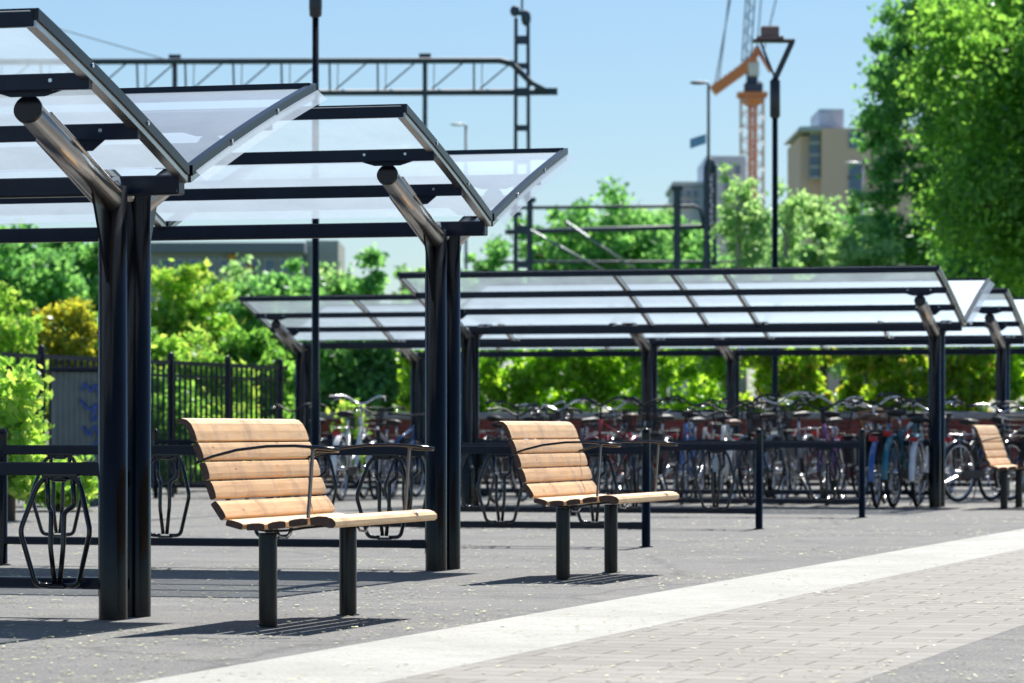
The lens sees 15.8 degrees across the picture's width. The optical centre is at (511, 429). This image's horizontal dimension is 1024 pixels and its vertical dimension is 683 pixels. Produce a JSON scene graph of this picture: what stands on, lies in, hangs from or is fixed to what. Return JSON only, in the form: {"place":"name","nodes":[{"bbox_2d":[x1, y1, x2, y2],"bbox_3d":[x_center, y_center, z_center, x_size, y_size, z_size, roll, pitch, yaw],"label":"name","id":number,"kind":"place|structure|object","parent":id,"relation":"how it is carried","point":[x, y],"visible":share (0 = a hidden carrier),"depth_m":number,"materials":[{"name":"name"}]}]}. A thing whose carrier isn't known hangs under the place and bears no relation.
{"place":"outdoors","nodes":[
{"label":"outdoors","id":0,"kind":"place"},
{"bbox_2d":[12,431,48,444],"bbox_3d":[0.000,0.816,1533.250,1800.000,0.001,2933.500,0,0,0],"label":"grass","id":1,"kind":"structure","parent":0,"point":[47,441],"depth_m":345.08,"materials":[{"name":"green plant"}]},
{"bbox_2d":[0,216,92,365],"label":"round tree","id":2,"kind":"object","parent":1,"relation":"on","point":[31,273],"visible":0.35,"depth_m":86.80,"materials":[{"name":"green plant"}]},
{"bbox_2d":[60,242,98,340],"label":"round tree","id":3,"kind":"object","parent":1,"relation":"on","point":[87,264],"visible":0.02,"depth_m":95.41,"materials":[{"name":"green plant"}]},
{"bbox_2d":[151,258,245,354],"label":"round tree","id":4,"kind":"object","parent":1,"relation":"on","point":[177,308],"visible":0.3,"depth_m":85.35,"materials":[{"name":"green plant"}]},
{"bbox_2d":[190,253,260,315],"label":"round tree","id":5,"kind":"object","parent":1,"relation":"on","point":[238,274],"visible":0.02,"depth_m":112.08,"materials":[{"name":"green plant"}]},
{"bbox_2d":[151,241,344,339],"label":"station building","id":6,"kind":"structure","parent":1,"relation":"on","point":[271,256],"depth_m":149.89,"materials":[{"name":"grey glass"}]},
{"bbox_2d":[217,270,324,400],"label":"round tree","id":7,"kind":"object","parent":1,"relation":"on","point":[273,283],"visible":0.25,"depth_m":103.19,"materials":[{"name":"green plant"}]},
{"bbox_2d":[0,0,557,409],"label":"railway gantry","id":8,"kind":"object","parent":1,"relation":"on","point":[424,59],"visible":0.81,"depth_m":87.94,"materials":[{"name":"metal"}]},
{"bbox_2d":[281,257,324,401],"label":"round tree","id":9,"kind":"object","parent":1,"relation":"on","point":[292,265],"visible":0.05,"depth_m":107.99,"materials":[{"name":"green plant"}]},
{"bbox_2d":[309,261,366,324],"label":"round tree","id":10,"kind":"object","parent":1,"relation":"on","point":[326,270],"visible":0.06,"depth_m":124.52,"materials":[{"name":"green plant"}]},
{"bbox_2d":[319,272,357,326],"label":"pointed tree","id":11,"kind":"object","parent":1,"relation":"on","point":[333,288],"visible":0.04,"depth_m":107.78,"materials":[{"name":"plant"}]},
{"bbox_2d":[293,303,413,412],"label":"round tree","id":12,"kind":"object","parent":1,"relation":"on","point":[364,375],"visible":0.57,"depth_m":82.91,"materials":[{"name":"green plant"}]},
{"bbox_2d":[341,243,391,325],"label":"pointed tree","id":13,"kind":"object","parent":1,"relation":"on","point":[372,282],"visible":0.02,"depth_m":97.89,"materials":[{"name":"green plant"}]},
{"bbox_2d":[385,263,424,309],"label":"round tree","id":14,"kind":"object","parent":1,"relation":"on","point":[402,288],"visible":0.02,"depth_m":130.27,"materials":[{"name":"green plant"}]},
{"bbox_2d":[389,278,468,337],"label":"round tree","id":15,"kind":"object","parent":1,"relation":"on","point":[419,285],"visible":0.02,"depth_m":95.31,"materials":[{"name":"green plant"}]},
{"bbox_2d":[450,123,467,324],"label":"street lamp","id":16,"kind":"object","parent":1,"relation":"on","point":[466,241],"visible":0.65,"depth_m":149.94,"materials":[{"name":"metal"}]},
{"bbox_2d":[460,234,526,411],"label":"round tree","id":17,"kind":"object","parent":1,"relation":"on","point":[494,252],"visible":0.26,"depth_m":149.38,"materials":[{"name":"green plant"}]},
{"bbox_2d":[506,203,594,392],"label":"round tree","id":18,"kind":"object","parent":1,"relation":"on","point":[539,254],"visible":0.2,"depth_m":147.47,"materials":[{"name":"green plant"}]},
{"bbox_2d":[546,175,682,411],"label":"round tree","id":19,"kind":"object","parent":1,"relation":"on","point":[651,246],"visible":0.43,"depth_m":144.87,"materials":[{"name":"green plant"}]},
{"bbox_2d":[500,158,734,411],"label":"railway gantry","id":20,"kind":"object","parent":1,"relation":"on","point":[676,227],"visible":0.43,"depth_m":127.92,"materials":[{"name":"metal"}]},
{"bbox_2d":[627,210,701,407],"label":"round tree","id":21,"kind":"object","parent":1,"relation":"on","point":[687,247],"visible":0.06,"depth_m":149.38,"materials":[{"name":"green plant"}]},
{"bbox_2d":[690,81,709,379],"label":"street lamp","id":22,"kind":"object","parent":1,"relation":"on","point":[708,166],"visible":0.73,"depth_m":114.96,"materials":[{"name":"grey metal"}]},
{"bbox_2d":[665,156,745,411],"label":"office building","id":23,"kind":"structure","parent":1,"relation":"on","point":[691,192],"depth_m":260.80,"materials":[{"name":"grey glass"}]},
{"bbox_2d":[681,223,735,374],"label":"round tree","id":24,"kind":"object","parent":1,"relation":"on","point":[695,255],"visible":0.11,"depth_m":139.52,"materials":[{"name":"green plant"}]},
{"bbox_2d":[708,162,771,400],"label":"birch tree","id":25,"kind":"object","parent":1,"relation":"on","point":[736,222],"visible":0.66,"depth_m":95.76,"materials":[{"name":"green plant"}]},
{"bbox_2d":[710,0,775,407],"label":"tower crane","id":26,"kind":"object","parent":1,"relation":"on","point":[753,95],"visible":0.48,"depth_m":299.48,"materials":[{"name":"paint"}]},
{"bbox_2d":[721,202,805,407],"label":"round tree","id":27,"kind":"object","parent":1,"relation":"on","point":[763,240],"visible":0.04,"depth_m":149.56,"materials":[{"name":"green plant"}]},
{"bbox_2d":[759,177,814,399],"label":"birch tree","id":28,"kind":"object","parent":1,"relation":"on","point":[789,230],"visible":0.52,"depth_m":89.75,"materials":[{"name":"green plant"}]},
{"bbox_2d":[767,184,869,410],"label":"round tree","id":29,"kind":"object","parent":1,"relation":"on","point":[822,223],"visible":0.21,"depth_m":111.57,"materials":[{"name":"green plant"}]},
{"bbox_2d":[801,195,877,384],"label":"round tree","id":30,"kind":"object","parent":1,"relation":"on","point":[840,218],"visible":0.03,"depth_m":144.42,"materials":[{"name":"green plant"}]},
{"bbox_2d":[829,214,904,397],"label":"round tree","id":31,"kind":"object","parent":1,"relation":"on","point":[852,252],"visible":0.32,"depth_m":107.67,"materials":[{"name":"green plant"}]},
{"bbox_2d":[784,109,977,411],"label":"apartment building","id":32,"kind":"structure","parent":1,"relation":"on","point":[821,150],"depth_m":240.00,"materials":[{"name":"beige concrete"}]},
{"bbox_2d":[849,0,1022,278],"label":"broadleaf tree","id":33,"kind":"object","parent":1,"relation":"on","point":[882,122],"visible":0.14,"depth_m":111.07,"materials":[{"name":"green plant"}]},
{"bbox_2d":[870,0,1023,304],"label":"broadleaf tree","id":34,"kind":"object","parent":1,"relation":"on","point":[974,203],"visible":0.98,"depth_m":80.64,"materials":[{"name":"green plant"}]},
{"bbox_2d":[892,225,1023,399],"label":"broadleaf tree","id":35,"kind":"object","parent":1,"relation":"on","point":[954,262],"visible":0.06,"depth_m":94.86,"materials":[{"name":"green plant"}]},
{"bbox_2d":[0,478,1023,682],"bbox_3d":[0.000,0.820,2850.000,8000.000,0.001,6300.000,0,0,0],"label":"ground","id":36,"kind":"structure","parent":0,"point":[176,612],"depth_m":21.29,"materials":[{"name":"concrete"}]},
{"bbox_2d":[0,280,49,415],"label":"round bush","id":37,"kind":"object","parent":36,"relation":"on","point":[19,330],"visible":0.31,"depth_m":57.68,"materials":[{"name":"green plant"}]},
{"bbox_2d":[0,354,54,520],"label":"leafy shrub","id":38,"kind":"object","parent":36,"relation":"on","point":[20,423],"visible":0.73,"depth_m":33.31,"materials":[{"name":"green plant"}]},
{"bbox_2d":[0,462,97,588],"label":"bike rack","id":39,"kind":"object","parent":36,"relation":"on","point":[59,471],"visible":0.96,"depth_m":16.16,"materials":[{"name":"black metal"}]},
{"bbox_2d":[16,455,97,510],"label":"leafy shrub","id":40,"kind":"object","parent":36,"relation":"on","point":[90,485],"visible":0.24,"depth_m":37.24,"materials":[{"name":"green plant"}]},
{"bbox_2d":[32,296,97,431],"bbox_3d":[-7.133,-0.679,59.893,1.628,3.002,1.985,0,0,0],"label":"round bush","id":41,"kind":"object","parent":36,"relation":"on","point":[79,334],"visible":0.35,"depth_m":59.56,"materials":[{"name":"yellow plant"}]},
{"bbox_2d":[48,367,97,504],"bbox_3d":[-4.607,0.068,40.440,0.850,1.505,0.600,0,0,0],"label":"equipment cabinet","id":42,"kind":"object","parent":36,"relation":"on","point":[74,410],"visible":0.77,"depth_m":40.21,"materials":[{"name":"grey metal"}]},
{"bbox_2d":[0,345,287,503],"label":"metal fence","id":43,"kind":"object","parent":36,"relation":"on","point":[42,356],"visible":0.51,"depth_m":45.63,"materials":[{"name":"black metal"}]},
{"bbox_2d":[0,8,315,619],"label":"bike shelter","id":44,"kind":"object","parent":36,"relation":"on","point":[125,207],"visible":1,"depth_m":15.99,"materials":[{"name":"black paint"}]},
{"bbox_2d":[152,387,204,492],"bbox_3d":[-4.451,0.125,48.008,1.101,1.402,1.230,0,0,0],"label":"leafy shrub","id":45,"kind":"object","parent":36,"relation":"on","point":[182,425],"visible":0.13,"depth_m":47.76,"materials":[{"name":"green plant"}]},
{"bbox_2d":[154,369,204,471],"bbox_3d":[-5.114,-0.041,53.953,1.450,1.754,1.791,0,0,0],"label":"round bush","id":46,"kind":"object","parent":36,"relation":"on","point":[160,385],"visible":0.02,"depth_m":53.79,"materials":[{"name":"green plant"}]},
{"bbox_2d":[151,322,217,383],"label":"round bush","id":47,"kind":"object","parent":36,"relation":"on","point":[162,348],"visible":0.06,"depth_m":57.72,"materials":[{"name":"green plant"}]},
{"bbox_2d":[0,428,424,564],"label":"bike rack","id":48,"kind":"object","parent":36,"relation":"on","point":[168,452],"visible":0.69,"depth_m":22.11,"materials":[{"name":"black metal"}]},
{"bbox_2d":[166,348,263,480],"bbox_3d":[-4.634,-0.200,55.927,1.828,2.074,1.890,0,0,0],"label":"round bush","id":49,"kind":"object","parent":36,"relation":"on","point":[194,356],"visible":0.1,"depth_m":55.71,"materials":[{"name":"green plant"}]},
{"bbox_2d":[187,391,263,480],"bbox_3d":[-3.905,0.153,50.057,1.296,1.346,1.382,0,0,0],"label":"leafy shrub","id":50,"kind":"object","parent":36,"relation":"on","point":[198,416],"visible":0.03,"depth_m":49.83,"materials":[{"name":"green plant"}]},
{"bbox_2d":[215,324,294,418],"bbox_3d":[-4.305,-0.477,61.973,1.697,2.598,2.036,0,0,0],"label":"round bush","id":51,"kind":"object","parent":36,"relation":"on","point":[255,346],"visible":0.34,"depth_m":61.60,"materials":[{"name":"green plant"}]},
{"bbox_2d":[152,429,381,499],"bbox_3d":[-2.928,0.404,43.864,2.900,0.832,0.160,0,0,16],"label":"bike rack","id":52,"kind":"object","parent":36,"relation":"on","point":[156,441],"visible":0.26,"depth_m":44.09,"materials":[{"name":"black metal"}]},
{"bbox_2d":[0,104,567,570],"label":"bike shelter","id":53,"kind":"object","parent":36,"relation":"on","point":[410,198],"visible":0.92,"depth_m":21.61,"materials":[{"name":"black paint"}]},
{"bbox_2d":[177,418,436,627],"bbox_3d":[-0.858,0.386,15.830,0.697,0.869,1.396,0,0,16],"label":"park bench","id":54,"kind":"object","parent":36,"relation":"on","point":[309,511],"visible":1,"depth_m":15.71,"materials":[{"name":"brown wood"}]},
{"bbox_2d":[271,403,343,497],"bbox_3d":[-2.488,0.250,44.505,0.640,1.135,1.855,-1,0,22],"label":"bicycle","id":55,"kind":"object","parent":36,"relation":"on","point":[328,436],"visible":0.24,"depth_m":44.84,"materials":[{"name":"black metal"}]},
{"bbox_2d":[309,0,321,495],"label":"street lamp","id":56,"kind":"object","parent":36,"relation":"on","point":[315,10],"visible":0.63,"depth_m":37.97,"materials":[{"name":"black metal"}]},
{"bbox_2d":[326,398,373,479],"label":"leafy shrub","id":57,"kind":"object","parent":36,"relation":"on","point":[353,433],"visible":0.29,"depth_m":57.92,"materials":[{"name":"green plant"}]},
{"bbox_2d":[327,395,385,500],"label":"bicycle","id":58,"kind":"object","parent":36,"relation":"on","point":[348,470],"visible":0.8,"depth_m":43.19,"materials":[{"name":"silver metal"}]},
{"bbox_2d":[354,406,409,499],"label":"bicycle","id":59,"kind":"object","parent":36,"relation":"on","point":[403,440],"visible":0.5,"depth_m":43.67,"materials":[{"name":"black metal"}]},
{"bbox_2d":[379,412,424,497],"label":"bicycle","id":60,"kind":"object","parent":36,"relation":"on","point":[395,423],"visible":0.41,"depth_m":44.34,"materials":[{"name":"metal"}]},
{"bbox_2d":[265,428,652,546],"bbox_3d":[-0.414,0.404,26.264,2.900,0.832,0.160,0,0,16],"label":"bike rack","id":61,"kind":"object","parent":36,"relation":"on","point":[506,452],"visible":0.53,"depth_m":26.10,"materials":[{"name":"black metal"}]},
{"bbox_2d":[479,400,537,495],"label":"bicycle","id":62,"kind":"object","parent":36,"relation":"on","point":[482,433],"visible":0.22,"depth_m":45.79,"materials":[{"name":"black metal"}]},
{"bbox_2d":[479,407,539,502],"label":"bicycle","id":63,"kind":"object","parent":36,"relation":"on","point":[503,465],"visible":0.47,"depth_m":41.35,"materials":[{"name":"black metal"}]},
{"bbox_2d":[0,496,1023,682],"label":"fallen seeds","id":64,"kind":"object","parent":36,"relation":"on","point":[709,578],"visible":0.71,"depth_m":17.68,"materials":[{"name":"beige plant"}]},
{"bbox_2d":[393,322,751,411],"bbox_3d":[0.973,-0.510,63.227,6.389,2.662,1.040,0,0,16],"label":"hedge","id":65,"kind":"object","parent":36,"relation":"on","point":[534,379],"visible":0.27,"depth_m":62.97,"materials":[{"name":"green plant"}]},
{"bbox_2d":[531,399,617,494],"bbox_3d":[0.754,0.252,41.429,0.644,1.141,1.865,-8,-4,27],"label":"bicycle","id":66,"kind":"object","parent":36,"relation":"on","point":[591,420],"visible":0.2,"depth_m":41.27,"materials":[{"name":"black metal"}]},
{"bbox_2d":[136,529,1023,682],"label":"white strip","id":67,"kind":"object","parent":36,"relation":"on","point":[405,656],"depth_m":15.52,"materials":[{"name":"stone"}]},
{"bbox_2d":[496,421,679,579],"bbox_3d":[0.437,0.386,20.710,0.697,0.869,1.396,0,0,16],"label":"park bench","id":68,"kind":"object","parent":36,"relation":"on","point":[555,436],"visible":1,"depth_m":20.59,"materials":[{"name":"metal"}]},
{"bbox_2d":[460,429,764,528],"bbox_3d":[0.691,0.404,30.964,2.900,0.832,0.160,0,0,16],"label":"bike rack","id":69,"kind":"object","parent":36,"relation":"on","point":[723,448],"visible":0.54,"depth_m":30.73,"materials":[{"name":"black metal"}]},
{"bbox_2d":[590,401,641,488],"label":"bicycle","id":70,"kind":"object","parent":36,"relation":"on","point":[614,426],"visible":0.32,"depth_m":47.10,"materials":[{"name":"black metal"}]},
{"bbox_2d":[577,396,660,488],"bbox_3d":[1.154,0.222,41.264,0.672,1.191,1.946,0,0,27],"label":"bicycle","id":71,"kind":"object","parent":36,"relation":"on","point":[654,436],"visible":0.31,"depth_m":41.28,"materials":[{"name":"black metal"}]},
{"bbox_2d":[239,288,1023,497],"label":"bike shelter","id":72,"kind":"object","parent":36,"relation":"on","point":[284,335],"visible":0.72,"depth_m":46.42,"materials":[{"name":"black paint"}]},
{"bbox_2d":[322,439,995,486],"bbox_3d":[1.635,0.403,46.328,8.890,0.587,0.134,0,0,16],"label":"bike rack","id":73,"kind":"object","parent":72,"relation":"attached to","point":[958,484],"visible":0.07,"depth_m":45.92,"materials":[{"name":"black metal"}]},
{"bbox_2d":[615,396,670,487],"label":"bicycle","id":74,"kind":"object","parent":36,"relation":"on","point":[647,403],"visible":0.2,"depth_m":45.11,"materials":[{"name":"black metal"}]},
{"bbox_2d":[622,397,683,504],"bbox_3d":[1.595,0.230,41.063,0.663,1.175,1.921,1,0,17],"label":"bicycle","id":75,"kind":"object","parent":36,"relation":"on","point":[663,418],"visible":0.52,"depth_m":40.69,"materials":[{"name":"black metal"}]},
{"bbox_2d":[320,412,1023,480],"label":"brick wall","id":76,"kind":"structure","parent":36,"relation":"on","point":[813,420],"depth_m":61.16,"materials":[{"name":"red brick"}]},
{"bbox_2d":[657,408,714,504],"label":"bicycle","id":77,"kind":"object","parent":36,"relation":"on","point":[695,421],"visible":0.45,"depth_m":40.76,"materials":[{"name":"black metal"}]},
{"bbox_2d":[397,265,989,506],"bbox_3d":[2.052,-0.431,40.123,5.874,2.502,3.320,0,0,16],"label":"bike shelter","id":78,"kind":"object","parent":36,"relation":"on","point":[920,297],"visible":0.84,"depth_m":39.81,"materials":[{"name":"black paint"}]},
{"bbox_2d":[477,440,928,494],"bbox_3d":[2.023,0.403,40.087,5.040,0.587,0.134,0,0,16],"label":"bike rack","id":79,"kind":"object","parent":78,"relation":"attached to","point":[841,491],"visible":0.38,"depth_m":39.85,"materials":[{"name":"black metal"}]},
{"bbox_2d":[666,395,721,494],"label":"bicycle","id":80,"kind":"object","parent":36,"relation":"on","point":[690,425],"visible":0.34,"depth_m":44.99,"materials":[{"name":"black metal"}]},
{"bbox_2d":[370,304,1023,487],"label":"bike shelter","id":81,"kind":"object","parent":36,"relation":"on","point":[417,359],"visible":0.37,"depth_m":51.96,"materials":[{"name":"black paint"}]},
{"bbox_2d":[686,407,733,488],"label":"bicycle","id":82,"kind":"object","parent":36,"relation":"on","point":[705,432],"visible":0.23,"depth_m":47.01,"materials":[{"name":"black metal"}]},
{"bbox_2d":[570,429,866,517],"bbox_3d":[1.921,0.404,34.964,2.900,0.832,0.160,0,0,16],"label":"bike rack","id":83,"kind":"object","parent":36,"relation":"on","point":[830,447],"visible":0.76,"depth_m":34.77,"materials":[{"name":"black metal"}]},
{"bbox_2d":[698,400,751,494],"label":"bicycle","id":84,"kind":"object","parent":36,"relation":"on","point":[720,419],"visible":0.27,"depth_m":45.53,"materials":[{"name":"black metal"}]},
{"bbox_2d":[699,403,754,503],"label":"bicycle","id":85,"kind":"object","parent":36,"relation":"on","point":[726,473],"visible":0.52,"depth_m":40.91,"materials":[{"name":"grey metal"}]},
{"bbox_2d":[721,393,794,504],"bbox_3d":[2.726,0.218,40.703,0.679,1.204,1.967,-5,-2,19],"label":"bicycle","id":86,"kind":"object","parent":36,"relation":"on","point":[788,435],"visible":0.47,"depth_m":40.37,"materials":[{"name":"black metal"}]},
{"bbox_2d":[752,26,794,481],"bbox_3d":[4.103,-2.754,58.000,0.661,7.148,0.240,0,0,0],"label":"street lamp","id":87,"kind":"object","parent":36,"relation":"on","point":[769,34],"visible":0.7,"depth_m":57.96,"materials":[{"name":"black metal"}]},
{"bbox_2d":[743,398,806,497],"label":"bicycle","id":88,"kind":"object","parent":36,"relation":"on","point":[801,400],"visible":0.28,"depth_m":45.36,"materials":[{"name":"black metal"}]},
{"bbox_2d":[748,391,825,504],"bbox_3d":[3.096,0.212,40.746,0.687,1.218,1.990,-7,-3,23],"label":"bicycle","id":89,"kind":"object","parent":36,"relation":"on","point":[792,473],"visible":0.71,"depth_m":40.43,"materials":[{"name":"black metal"}]},
{"bbox_2d":[796,400,855,505],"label":"bicycle","id":90,"kind":"object","parent":36,"relation":"on","point":[850,455],"visible":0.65,"depth_m":40.71,"materials":[{"name":"grey metal"}]},
{"bbox_2d":[806,395,862,497],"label":"bicycle","id":91,"kind":"object","parent":36,"relation":"on","point":[834,413],"visible":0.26,"depth_m":45.20,"materials":[{"name":"black metal"}]},
{"bbox_2d":[840,396,900,504],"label":"bicycle","id":92,"kind":"object","parent":36,"relation":"on","point":[865,417],"visible":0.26,"depth_m":40.73,"materials":[{"name":"black metal"}]},
{"bbox_2d":[729,318,1019,411],"bbox_3d":[5.996,-0.541,61.720,4.969,2.724,1.119,0,0,16],"label":"hedge","id":93,"kind":"object","parent":36,"relation":"on","point":[965,383],"visible":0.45,"depth_m":61.50,"materials":[{"name":"green plant"}]},
{"bbox_2d":[850,409,906,497],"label":"bicycle","id":94,"kind":"object","parent":36,"relation":"on","point":[856,419],"visible":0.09,"depth_m":44.35,"materials":[{"name":"metal"}]},
{"bbox_2d":[855,400,915,507],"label":"bicycle","id":95,"kind":"object","parent":36,"relation":"on","point":[870,452],"visible":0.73,"depth_m":38.81,"materials":[{"name":"blue metal"}]},
{"bbox_2d":[869,392,928,507],"bbox_3d":[4.206,0.206,39.499,0.690,1.223,1.999,0,0,19],"label":"bicycle","id":96,"kind":"object","parent":36,"relation":"on","point":[888,439],"visible":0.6,"depth_m":39.03,"materials":[{"name":"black metal"}]},
{"bbox_2d":[892,396,958,497],"bbox_3d":[4.997,0.208,44.534,0.688,1.220,1.994,-2,-1,25],"label":"bicycle","id":97,"kind":"object","parent":36,"relation":"on","point":[906,435],"visible":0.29,"depth_m":44.47,"materials":[{"name":"black metal"}]},
{"bbox_2d":[897,401,955,506],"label":"bicycle","id":98,"kind":"object","parent":36,"relation":"on","point":[918,445],"visible":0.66,"depth_m":39.31,"materials":[{"name":"grey metal"}]},
{"bbox_2d":[911,400,966,493],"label":"bicycle","id":99,"kind":"object","parent":36,"relation":"on","point":[958,458],"visible":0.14,"depth_m":46.60,"materials":[{"name":"black metal"}]},
{"bbox_2d":[945,403,1023,501],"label":"bicycle","id":100,"kind":"object","parent":36,"relation":"on","point":[973,473],"visible":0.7,"depth_m":42.03,"materials":[{"name":"black metal"}]},
{"bbox_2d":[970,401,1023,500],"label":"bicycle","id":101,"kind":"object","parent":36,"relation":"on","point":[996,419],"visible":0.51,"depth_m":42.46,"materials":[{"name":"black metal"}]},
{"bbox_2d":[970,425,1023,508],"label":"park bench","id":102,"kind":"object","parent":36,"relation":"on","point":[988,433],"visible":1,"depth_m":38.63,"materials":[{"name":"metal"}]},
{"bbox_2d":[995,331,1023,411],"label":"hedge","id":103,"kind":"object","parent":36,"relation":"on","point":[1017,387],"visible":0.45,"depth_m":60.83,"materials":[{"name":"green plant"}]},
{"bbox_2d":[0,0,1023,430],"label":"sky","id":104,"kind":"structure","parent":0,"point":[626,105],"materials":[{"name":"blue"}]},
{"bbox_2d":[381,549,1023,682],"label":"pavement","id":105,"kind":"structure","parent":0,"point":[938,625],"depth_m":14.49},
{"bbox_2d":[855,625,1023,682],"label":"road","id":106,"kind":"structure","parent":0,"point":[987,660],"depth_m":12.84,"materials":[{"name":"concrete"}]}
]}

